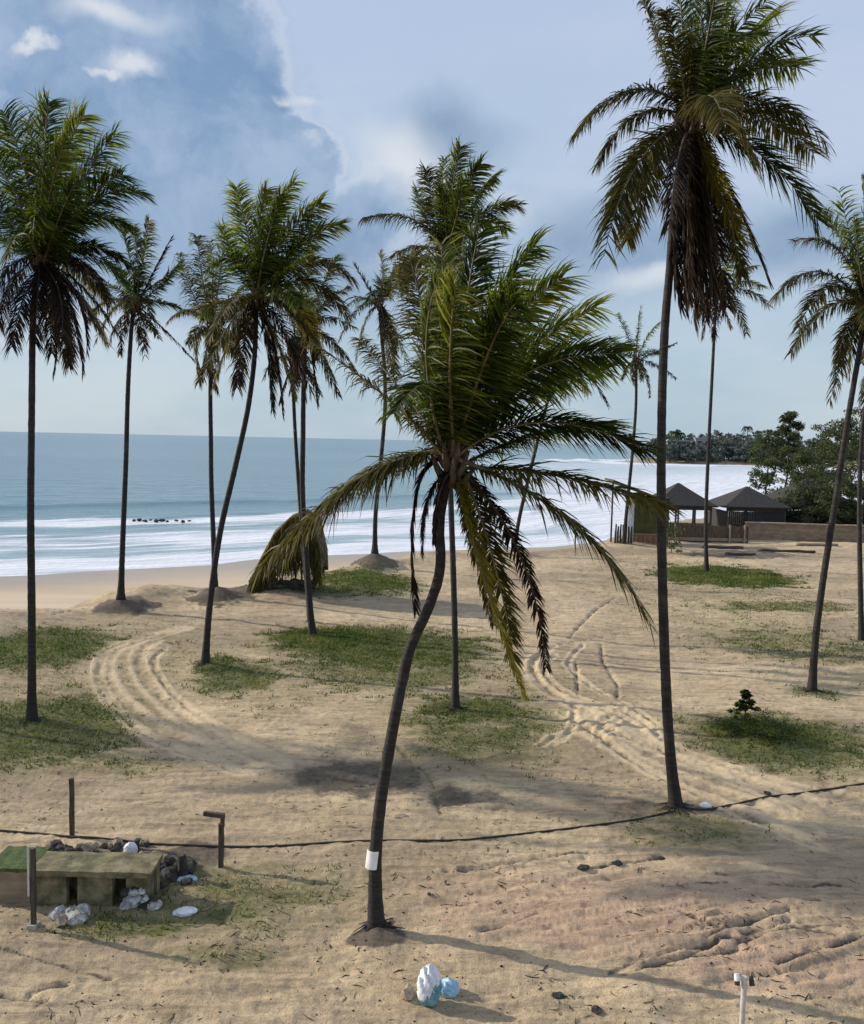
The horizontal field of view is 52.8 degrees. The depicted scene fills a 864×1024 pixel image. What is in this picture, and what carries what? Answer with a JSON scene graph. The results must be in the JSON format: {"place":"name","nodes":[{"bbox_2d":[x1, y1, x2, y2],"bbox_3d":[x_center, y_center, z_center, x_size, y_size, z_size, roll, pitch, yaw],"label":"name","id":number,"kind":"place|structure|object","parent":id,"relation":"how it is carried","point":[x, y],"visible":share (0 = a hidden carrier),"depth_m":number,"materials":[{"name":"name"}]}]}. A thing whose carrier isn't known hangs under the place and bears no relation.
{"place":"outdoors","nodes":[
{"label":"outdoors","id":0,"kind":"place"},
{"bbox_2d":[0,458,863,1023],"bbox_3d":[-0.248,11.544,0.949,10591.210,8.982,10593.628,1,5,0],"label":"ground","id":1,"kind":"structure","parent":0,"point":[566,936],"depth_m":19.34,"materials":[{"name":"sand"}]},
{"bbox_2d":[0,846,50,903],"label":"plinth","id":2,"kind":"structure","parent":1,"relation":"on","point":[13,874],"depth_m":15.00,"materials":[{"name":"concrete"}]},
{"bbox_2d":[26,846,40,930],"bbox_3d":[-6.521,6.264,14.232,0.174,1.693,0.186,1,5,2],"label":"fence post","id":3,"kind":"object","parent":1,"relation":"on","point":[34,924],"visible":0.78,"depth_m":14.18,"materials":[{"name":"grey wood"}]},
{"bbox_2d":[49,839,62,848],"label":"stone","id":4,"kind":"object","parent":1,"relation":"on","point":[54,843],"visible":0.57,"depth_m":17.13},
{"bbox_2d":[51,906,64,920],"bbox_3d":[-6.262,6.737,14.560,0.242,0.252,0.237,-3,6,-42],"label":"stone","id":5,"kind":"object","parent":1,"relation":"on","point":[56,913],"visible":0.74,"depth_m":14.48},
{"bbox_2d":[54,914,66,926],"bbox_3d":[-6.103,6.740,14.364,0.220,0.190,0.248,1,5,0],"label":"stone","id":6,"kind":"object","parent":1,"relation":"on","point":[60,921],"visible":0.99,"depth_m":14.29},
{"bbox_2d":[69,778,74,835],"bbox_3d":[-7.295,6.120,17.629,0.097,1.495,0.094,1,5,-1],"label":"fence post","id":7,"kind":"object","parent":1,"relation":"on","point":[71,808],"visible":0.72,"depth_m":17.58,"materials":[{"name":"brown wood"}]},
{"bbox_2d":[67,911,85,924],"bbox_3d":[-5.898,6.729,14.414,0.309,0.192,0.238,0,5,-19],"label":"stone","id":8,"kind":"object","parent":1,"relation":"on","point":[71,917],"visible":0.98,"depth_m":14.36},
{"bbox_2d":[0,81,156,723],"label":"coconut palm","id":9,"kind":"object","parent":1,"relation":"on","point":[51,223],"visible":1,"depth_m":23.22,"materials":[{"name":"green plant"}]},
{"bbox_2d":[75,903,91,915],"bbox_3d":[-5.894,6.731,14.678,0.279,0.254,0.308,0,5,-10],"label":"stone","id":10,"kind":"object","parent":1,"relation":"on","point":[85,907],"visible":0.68,"depth_m":14.62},
{"bbox_2d":[81,843,95,851],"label":"stone","id":11,"kind":"object","parent":1,"relation":"on","point":[85,847],"visible":0.69,"depth_m":16.93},
{"bbox_2d":[29,851,162,905],"bbox_3d":[-5.845,6.569,15.221,2.080,0.953,0.746,1,5,0],"label":"concrete ruin","id":12,"kind":"object","parent":1,"relation":"on","point":[93,879],"visible":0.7,"depth_m":14.93,"materials":[{"name":"concrete"}]},
{"bbox_2d":[111,837,122,847],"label":"stone","id":13,"kind":"object","parent":1,"relation":"on","point":[116,840],"visible":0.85,"depth_m":17.25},
{"bbox_2d":[119,901,129,909],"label":"stone","id":14,"kind":"object","parent":1,"relation":"on","point":[123,906],"visible":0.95,"depth_m":14.82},
{"bbox_2d":[123,842,137,852],"bbox_3d":[-5.894,6.607,17.017,0.293,0.329,0.190,1,5,0],"label":"plastic bag","id":15,"kind":"object","parent":1,"relation":"on","point":[130,847],"visible":0.64,"depth_m":16.95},
{"bbox_2d":[84,213,195,599],"bbox_3d":[-13.064,-4.515,38.334,4.556,16.980,4.482,-2,6,-32],"label":"coconut palm","id":16,"kind":"object","parent":1,"relation":"on","point":[137,305],"visible":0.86,"depth_m":38.01,"materials":[{"name":"green plant"}]},
{"bbox_2d":[140,900,150,909],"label":"stone","id":17,"kind":"object","parent":1,"relation":"on","point":[142,905],"visible":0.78,"depth_m":14.85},
{"bbox_2d":[140,894,148,903],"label":"stone","id":18,"kind":"object","parent":17,"relation":"on","point":[145,898],"visible":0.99,"depth_m":14.85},
{"bbox_2d":[147,899,158,909],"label":"stone","id":19,"kind":"object","parent":1,"relation":"on","point":[151,906],"visible":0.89,"depth_m":14.83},
{"bbox_2d":[149,895,157,901],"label":"stone","id":20,"kind":"object","parent":19,"relation":"on","point":[153,898],"visible":1,"depth_m":14.90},
{"bbox_2d":[160,877,169,887],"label":"stone","id":21,"kind":"object","parent":1,"relation":"on","point":[166,882],"visible":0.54,"depth_m":15.65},
{"bbox_2d":[160,870,172,880],"bbox_3d":[-4.894,6.674,15.869,0.295,0.242,0.346,-1,5,-27],"label":"stone","id":22,"kind":"object","parent":1,"relation":"on","point":[167,875],"visible":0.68,"depth_m":15.79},
{"bbox_2d":[162,855,175,866],"bbox_3d":[-5.005,6.656,16.533,0.282,0.229,0.205,1,5,0],"label":"stone","id":23,"kind":"object","parent":1,"relation":"on","point":[169,860],"visible":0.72,"depth_m":16.48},
{"bbox_2d":[161,866,177,874],"bbox_3d":[-4.861,6.676,16.016,0.339,0.272,0.286,-1,5,-24],"label":"stone","id":24,"kind":"object","parent":1,"relation":"on","point":[172,869],"visible":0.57,"depth_m":15.99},
{"bbox_2d":[177,852,187,876],"bbox_3d":[-4.605,6.578,16.051,0.215,0.563,0.202,3,5,22],"label":"stump","id":25,"kind":"object","parent":1,"relation":"on","point":[182,870],"visible":0.79,"depth_m":15.98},
{"bbox_2d":[172,906,197,916],"bbox_3d":[-4.189,6.787,14.773,0.438,0.145,0.253,0,5,-17],"label":"plastic sheet","id":26,"kind":"object","parent":1,"relation":"on","point":[185,911],"visible":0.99,"depth_m":14.72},
{"bbox_2d":[180,877,193,885],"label":"stone","id":27,"kind":"object","parent":1,"relation":"on","point":[186,881],"visible":1,"depth_m":15.75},
{"bbox_2d":[177,874,197,881],"bbox_3d":[-4.535,6.738,15.971,0.477,0.117,0.284,1,5,0],"label":"plastic sheet","id":28,"kind":"object","parent":1,"relation":"on","point":[193,877],"visible":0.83,"depth_m":15.95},
{"bbox_2d":[187,861,195,873],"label":"stone","id":29,"kind":"object","parent":1,"relation":"on","point":[191,867],"visible":0.54,"depth_m":16.23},
{"bbox_2d":[165,215,248,586],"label":"coconut palm","id":30,"kind":"object","parent":1,"relation":"on","point":[203,330],"visible":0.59,"depth_m":40.98,"materials":[{"name":"green plant"}]},
{"bbox_2d":[203,811,224,867],"bbox_3d":[-4.135,6.338,16.478,0.428,1.320,0.151,2,5,13],"label":"fence post","id":31,"kind":"object","parent":1,"relation":"on","point":[221,824],"visible":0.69,"depth_m":16.39,"materials":[{"name":"brown wood"}]},
{"bbox_2d":[173,168,359,667],"bbox_3d":[-5.673,-3.118,30.081,5.660,17.228,6.388,-2,6,-32],"label":"coconut palm","id":32,"kind":"object","parent":1,"relation":"on","point":[266,268],"visible":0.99,"depth_m":29.10,"materials":[{"name":"green plant"}]},
{"bbox_2d":[246,509,328,593],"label":"thatch shelter","id":33,"kind":"object","parent":1,"relation":"on","point":[318,555],"visible":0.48,"depth_m":42.64,"materials":[{"name":"brown plant"}]},
{"bbox_2d":[261,299,322,621],"bbox_3d":[-5.734,-2.274,37.036,2.483,14.498,2.889,-1,5,-29],"label":"coconut palm","id":34,"kind":"object","parent":1,"relation":"on","point":[293,322],"visible":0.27,"depth_m":37.12,"materials":[{"name":"green plant"}]},
{"bbox_2d":[283,244,358,634],"bbox_3d":[-4.752,-2.896,35.015,3.304,16.186,3.844,-3,7,-45],"label":"coconut palm","id":35,"kind":"object","parent":1,"relation":"on","point":[317,307],"visible":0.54,"depth_m":34.73,"materials":[{"name":"green plant"}]},
{"bbox_2d":[0,810,674,847],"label":"cable","id":36,"kind":"object","parent":1,"relation":"on","point":[325,842],"visible":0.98,"depth_m":17.49,"materials":[{"name":"rubber"}]},
{"bbox_2d":[338,249,430,553],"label":"coconut palm","id":37,"kind":"object","parent":1,"relation":"on","point":[384,293],"visible":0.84,"depth_m":53.51,"materials":[{"name":"green plant"}]},
{"bbox_2d":[393,814,408,818],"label":"stone","id":38,"kind":"object","parent":1,"relation":"on","point":[398,816],"visible":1,"depth_m":18.47,"materials":[{"name":"stone"}]},
{"bbox_2d":[401,983,414,1000],"bbox_3d":[-0.350,6.908,12.467,0.203,0.223,0.279,1,5,0],"label":"stone","id":39,"kind":"object","parent":1,"relation":"on","point":[407,992],"visible":1,"depth_m":12.40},
{"bbox_2d":[417,963,441,1006],"bbox_3d":[-0.036,6.665,12.311,0.364,0.588,0.346,1,5,0],"label":"plastic bag","id":40,"kind":"object","parent":1,"relation":"on","point":[429,986],"visible":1,"depth_m":12.21,"materials":[{"name":"plastic"}]},
{"bbox_2d":[0,549,863,969],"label":"grass","id":41,"kind":"structure","parent":1,"relation":"on","point":[400,583],"depth_m":30.04,"materials":[{"name":"plant"}]},
{"bbox_2d":[0,577,863,1023],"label":"twigs","id":42,"kind":"object","parent":1,"relation":"on","point":[492,865],"visible":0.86,"depth_m":14.82,"materials":[{"name":"wood"}]},
{"bbox_2d":[2,574,863,1023],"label":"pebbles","id":43,"kind":"object","parent":1,"relation":"on","point":[404,878],"visible":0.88,"depth_m":14.78,"materials":[{"name":"grey stone"}]},
{"bbox_2d":[358,133,527,712],"bbox_3d":[0.285,-2.307,25.247,4.778,16.670,3.777,-2,6,-33],"label":"coconut palm","id":44,"kind":"object","parent":1,"relation":"on","point":[450,204],"visible":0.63,"depth_m":24.75,"materials":[{"name":"green plant"}]},
{"bbox_2d":[441,977,459,997],"bbox_3d":[0.239,6.881,12.568,0.335,0.300,0.272,1,5,0],"label":"plastic bag","id":45,"kind":"object","parent":1,"relation":"on","point":[450,988],"visible":0.86,"depth_m":12.48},
{"bbox_2d":[245,206,689,935],"bbox_3d":[0.580,1.176,13.973,6.579,11.531,5.578,3,5,19],"label":"coconut palm","id":46,"kind":"object","parent":1,"relation":"on","point":[475,384],"visible":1,"depth_m":13.21,"materials":[{"name":"green plant"}]},
{"bbox_2d":[551,991,565,998],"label":"stone","id":47,"kind":"object","parent":1,"relation":"on","point":[559,995],"visible":1,"depth_m":12.41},
{"bbox_2d":[510,309,610,551],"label":"coconut palm","id":48,"kind":"object","parent":1,"relation":"on","point":[522,502],"visible":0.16,"depth_m":61.53,"materials":[{"name":"green plant"}]},
{"bbox_2d":[577,864,589,870],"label":"stone","id":49,"kind":"object","parent":1,"relation":"on","point":[584,867],"visible":1,"depth_m":16.22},
{"bbox_2d":[591,1005,601,1013],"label":"stone","id":50,"kind":"object","parent":1,"relation":"on","point":[596,1009],"visible":1,"depth_m":12.11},
{"bbox_2d":[612,859,622,865],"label":"stone","id":51,"kind":"object","parent":1,"relation":"on","point":[617,862],"visible":1,"depth_m":16.39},
{"bbox_2d":[614,524,632,543],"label":"picket fence","id":52,"kind":"object","parent":1,"relation":"on","point":[617,534],"visible":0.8,"depth_m":68.39,"materials":[{"name":"grey wood"}]},
{"bbox_2d":[605,478,672,544],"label":"beach shack","id":53,"kind":"structure","parent":1,"relation":"on","point":[644,530],"depth_m":69.20,"materials":[{"name":"green wood"}]},
{"bbox_2d":[627,504,634,540],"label":"door","id":54,"kind":"structure","parent":53,"relation":"in","point":[630,517],"depth_m":69.25,"materials":[{"name":"white paint"}]},
{"bbox_2d":[606,306,677,543],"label":"coconut palm","id":55,"kind":"object","parent":1,"relation":"on","point":[638,367],"visible":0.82,"depth_m":67.21,"materials":[{"name":"green plant"}]},
{"bbox_2d":[642,438,656,456],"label":"tree","id":56,"kind":"object","parent":1,"relation":"on","point":[654,440],"visible":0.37,"depth_m":507.62,"materials":[{"name":"green plant"}]},
{"bbox_2d":[652,445,677,459],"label":"bush","id":57,"kind":"object","parent":1,"relation":"on","point":[670,455],"visible":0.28,"depth_m":492.31,"materials":[{"name":"green plant"}]},
{"bbox_2d":[656,523,684,552],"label":"bush","id":58,"kind":"object","parent":1,"relation":"on","point":[672,544],"visible":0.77,"depth_m":64.25,"materials":[{"name":"green plant"}]},
{"bbox_2d":[666,442,680,461],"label":"bush","id":59,"kind":"object","parent":1,"relation":"on","point":[672,444],"visible":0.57,"depth_m":496.76,"materials":[{"name":"green plant"}]},
{"bbox_2d":[666,438,689,459],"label":"bush","id":60,"kind":"object","parent":1,"relation":"on","point":[679,445],"visible":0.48,"depth_m":500.98,"materials":[{"name":"green plant"}]},
{"bbox_2d":[674,432,685,439],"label":"palm","id":61,"kind":"object","parent":1,"relation":"on","point":[680,434],"visible":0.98,"depth_m":512.42,"materials":[{"name":"green plant"}]},
{"bbox_2d":[666,440,694,459],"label":"flat building","id":62,"kind":"structure","parent":1,"relation":"on","point":[684,441],"depth_m":504.15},
{"bbox_2d":[653,483,717,525],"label":"beach hut","id":63,"kind":"object","parent":1,"relation":"on","point":[681,496],"visible":0.38,"depth_m":76.01,"materials":[{"name":"grey wood"}]},
{"bbox_2d":[674,446,703,462],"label":"bush","id":64,"kind":"object","parent":1,"relation":"on","point":[684,454],"visible":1,"depth_m":491.63,"materials":[{"name":"green plant"}]},
{"bbox_2d":[681,441,704,460],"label":"bush","id":65,"kind":"object","parent":1,"relation":"on","point":[697,446],"visible":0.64,"depth_m":497.58,"materials":[{"name":"green plant"}]},
{"bbox_2d":[690,437,710,456],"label":"bush","id":66,"kind":"object","parent":1,"relation":"on","point":[704,444],"visible":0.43,"depth_m":499.27,"materials":[{"name":"green plant"}]},
{"bbox_2d":[693,437,711,459],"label":"pale building","id":67,"kind":"structure","parent":1,"relation":"on","point":[698,439],"depth_m":502.05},
{"bbox_2d":[565,0,840,815],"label":"coconut palm","id":68,"kind":"object","parent":1,"relation":"on","point":[706,90],"visible":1,"depth_m":17.64,"materials":[{"name":"green plant"}]},
{"bbox_2d":[700,802,711,807],"bbox_3d":[5.988,6.427,19.040,0.267,0.146,0.193,1,5,0],"label":"plastic sheet","id":69,"kind":"object","parent":1,"relation":"on","point":[705,805],"visible":1,"depth_m":18.98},
{"bbox_2d":[668,524,748,542],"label":"board fence","id":70,"kind":"object","parent":1,"relation":"on","point":[728,534],"visible":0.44,"depth_m":73.34,"materials":[{"name":"brown wood"}]},
{"bbox_2d":[703,446,723,462],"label":"bush","id":71,"kind":"object","parent":1,"relation":"on","point":[716,455],"visible":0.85,"depth_m":492.23,"materials":[{"name":"green plant"}]},
{"bbox_2d":[706,430,724,443],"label":"tree","id":72,"kind":"object","parent":1,"relation":"on","point":[716,434],"visible":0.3,"depth_m":524.52,"materials":[{"name":"green plant"}]},
{"bbox_2d":[706,436,734,460],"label":"bush","id":73,"kind":"object","parent":1,"relation":"on","point":[720,439],"visible":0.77,"depth_m":498.31,"materials":[{"name":"green plant"}]},
{"bbox_2d":[702,545,743,548],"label":"log","id":74,"kind":"object","parent":1,"relation":"on","point":[727,547],"visible":0.83,"depth_m":67.58,"materials":[{"name":"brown wood"}]},
{"bbox_2d":[717,438,732,458],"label":"bush","id":75,"kind":"object","parent":1,"relation":"on","point":[728,451],"visible":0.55,"depth_m":502.26,"materials":[{"name":"green plant"}]},
{"bbox_2d":[691,244,773,571],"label":"coconut palm","id":76,"kind":"object","parent":1,"relation":"on","point":[714,334],"visible":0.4,"depth_m":55.78,"materials":[{"name":"green plant"}]},
{"bbox_2d":[724,433,743,460],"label":"tree","id":77,"kind":"object","parent":1,"relation":"on","point":[735,439],"visible":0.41,"depth_m":507.23,"materials":[{"name":"green plant"}]},
{"bbox_2d":[724,552,755,555],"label":"log","id":78,"kind":"object","parent":1,"relation":"on","point":[739,554],"visible":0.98,"depth_m":64.00,"materials":[{"name":"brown wood"}]},
{"bbox_2d":[729,442,751,461],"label":"bush","id":79,"kind":"object","parent":1,"relation":"on","point":[737,458],"visible":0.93,"depth_m":492.35,"materials":[{"name":"green plant"}]},
{"bbox_2d":[726,689,760,721],"bbox_3d":[9.065,5.691,25.190,0.855,1.140,0.834,0,5,-14],"label":"shrub","id":80,"kind":"object","parent":1,"relation":"on","point":[746,695],"visible":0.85,"depth_m":25.09,"materials":[{"name":"green plant"}]},
{"bbox_2d":[734,973,754,1023],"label":"spot light pole","id":81,"kind":"object","parent":1,"relation":"on","point":[743,980],"visible":1,"depth_m":11.73,"materials":[{"name":"white metal"}]},
{"bbox_2d":[732,435,758,457],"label":"bush","id":82,"kind":"object","parent":1,"relation":"on","point":[747,441],"visible":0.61,"depth_m":498.27,"materials":[{"name":"green plant"}]},
{"bbox_2d":[741,426,752,460],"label":"palm","id":83,"kind":"object","parent":1,"relation":"on","point":[747,428],"visible":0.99,"depth_m":512.34,"materials":[{"name":"green plant"}]},
{"bbox_2d":[708,486,791,526],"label":"beach hut","id":84,"kind":"object","parent":1,"relation":"on","point":[746,499],"visible":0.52,"depth_m":77.63,"materials":[{"name":"grey wood"}]},
{"bbox_2d":[745,430,763,460],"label":"tree","id":85,"kind":"object","parent":1,"relation":"on","point":[755,433],"visible":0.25,"depth_m":525.60,"materials":[{"name":"green plant"}]},
{"bbox_2d":[706,710,807,744],"bbox_3d":[8.845,5.815,23.810,2.366,0.355,2.478,-3,6,-43],"label":"grass patch","id":86,"kind":"object","parent":1,"relation":"on","point":[737,725],"visible":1,"depth_m":23.62,"materials":[{"name":"green plant"}]},
{"bbox_2d":[747,429,796,494],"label":"broadleaf tree","id":87,"kind":"object","parent":1,"relation":"on","point":[772,458],"visible":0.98,"depth_m":87.40,"materials":[{"name":"green plant"}]},
{"bbox_2d":[687,783,863,810],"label":"cable","id":88,"kind":"object","parent":1,"relation":"on","point":[754,799],"visible":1,"depth_m":19.57,"materials":[{"name":"rubber"}]},
{"bbox_2d":[746,410,824,486],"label":"broadleaf tree","id":89,"kind":"object","parent":1,"relation":"on","point":[786,432],"visible":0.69,"depth_m":90.98,"materials":[{"name":"green plant"}]},
{"bbox_2d":[757,549,815,552],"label":"log","id":90,"kind":"object","parent":1,"relation":"on","point":[793,551],"visible":0.97,"depth_m":65.87,"materials":[{"name":"brown wood"}]},
{"bbox_2d":[774,473,832,523],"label":"bush","id":91,"kind":"object","parent":1,"relation":"on","point":[796,481],"visible":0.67,"depth_m":79.28,"materials":[{"name":"green plant"}]},
{"bbox_2d":[776,447,830,483],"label":"broadleaf tree","id":92,"kind":"object","parent":1,"relation":"on","point":[801,468],"visible":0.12,"depth_m":109.41,"materials":[{"name":"green plant"}]},
{"bbox_2d":[745,521,863,542],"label":"mud wall","id":93,"kind":"structure","parent":1,"relation":"on","point":[792,531],"depth_m":74.97,"materials":[{"name":"soil"}]},
{"bbox_2d":[755,479,856,524],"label":"bush","id":94,"kind":"object","parent":1,"relation":"on","point":[773,494],"visible":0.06,"depth_m":80.87,"materials":[{"name":"green plant"}]},
{"bbox_2d":[766,173,863,692],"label":"coconut palm","id":95,"kind":"object","parent":1,"relation":"on","point":[855,293],"visible":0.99,"depth_m":27.83,"materials":[{"name":"green plant"}]},
{"bbox_2d":[795,543,837,545],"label":"log","id":96,"kind":"object","parent":1,"relation":"on","point":[810,544],"visible":0.82,"depth_m":70.38,"materials":[{"name":"grey wood"}]},
{"bbox_2d":[789,464,852,523],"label":"bush","id":97,"kind":"object","parent":1,"relation":"on","point":[810,509],"visible":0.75,"depth_m":78.54,"materials":[{"name":"green plant"}]},
{"bbox_2d":[788,436,854,495],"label":"broadleaf tree","id":98,"kind":"object","parent":1,"relation":"on","point":[809,451],"visible":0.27,"depth_m":99.52,"materials":[{"name":"green plant"}]},
{"bbox_2d":[802,416,863,500],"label":"broadleaf tree","id":99,"kind":"object","parent":1,"relation":"on","point":[832,431],"visible":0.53,"depth_m":85.54,"materials":[{"name":"green plant"}]},
{"bbox_2d":[806,473,863,524],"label":"bush","id":100,"kind":"object","parent":1,"relation":"on","point":[851,510],"visible":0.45,"depth_m":78.71,"materials":[{"name":"green plant"}]},
{"bbox_2d":[826,407,863,521],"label":"broadleaf tree","id":101,"kind":"object","parent":1,"relation":"on","point":[854,410],"visible":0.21,"depth_m":93.17,"materials":[{"name":"green plant"}]},
{"bbox_2d":[830,479,863,524],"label":"bush","id":102,"kind":"object","parent":1,"relation":"on","point":[851,497],"visible":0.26,"depth_m":79.46,"materials":[{"name":"green plant"}]},
{"bbox_2d":[856,325,863,640],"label":"coconut palm","id":103,"kind":"object","parent":1,"relation":"on","point":[860,637],"visible":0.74,"depth_m":36.28,"materials":[{"name":"brown plant"}]},
{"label":"stone","id":104,"kind":"object","parent":1,"relation":"on","visible":0},
{"bbox_2d":[131,898,139,905],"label":"stone","id":105,"kind":"object","parent":104,"relation":"on","point":[134,902],"visible":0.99,"depth_m":14.80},
{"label":"stone","id":106,"kind":"object","parent":105,"relation":"on","visible":0},
{"bbox_2d":[123,895,135,903],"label":"stone","id":107,"kind":"object","parent":106,"relation":"on","point":[127,899],"visible":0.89,"depth_m":14.83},
{"bbox_2d":[120,888,129,897],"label":"stone","id":108,"kind":"object","parent":107,"relation":"on","point":[124,892],"visible":1,"depth_m":14.81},
{"bbox_2d":[129,888,138,895],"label":"stone","id":109,"kind":"object","parent":107,"relation":"on","point":[135,892],"visible":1,"depth_m":14.82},
{"bbox_2d":[0,431,863,575],"bbox_3d":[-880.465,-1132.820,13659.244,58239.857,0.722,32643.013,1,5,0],"label":"sea","id":110,"kind":"structure","parent":0,"point":[78,496],"depth_m":148.86,"materials":[{"name":"liquid"}]},
{"bbox_2d":[0,0,863,446],"label":"sky","id":111,"kind":"structure","parent":0,"point":[350,95],"materials":[{"name":"blue"}]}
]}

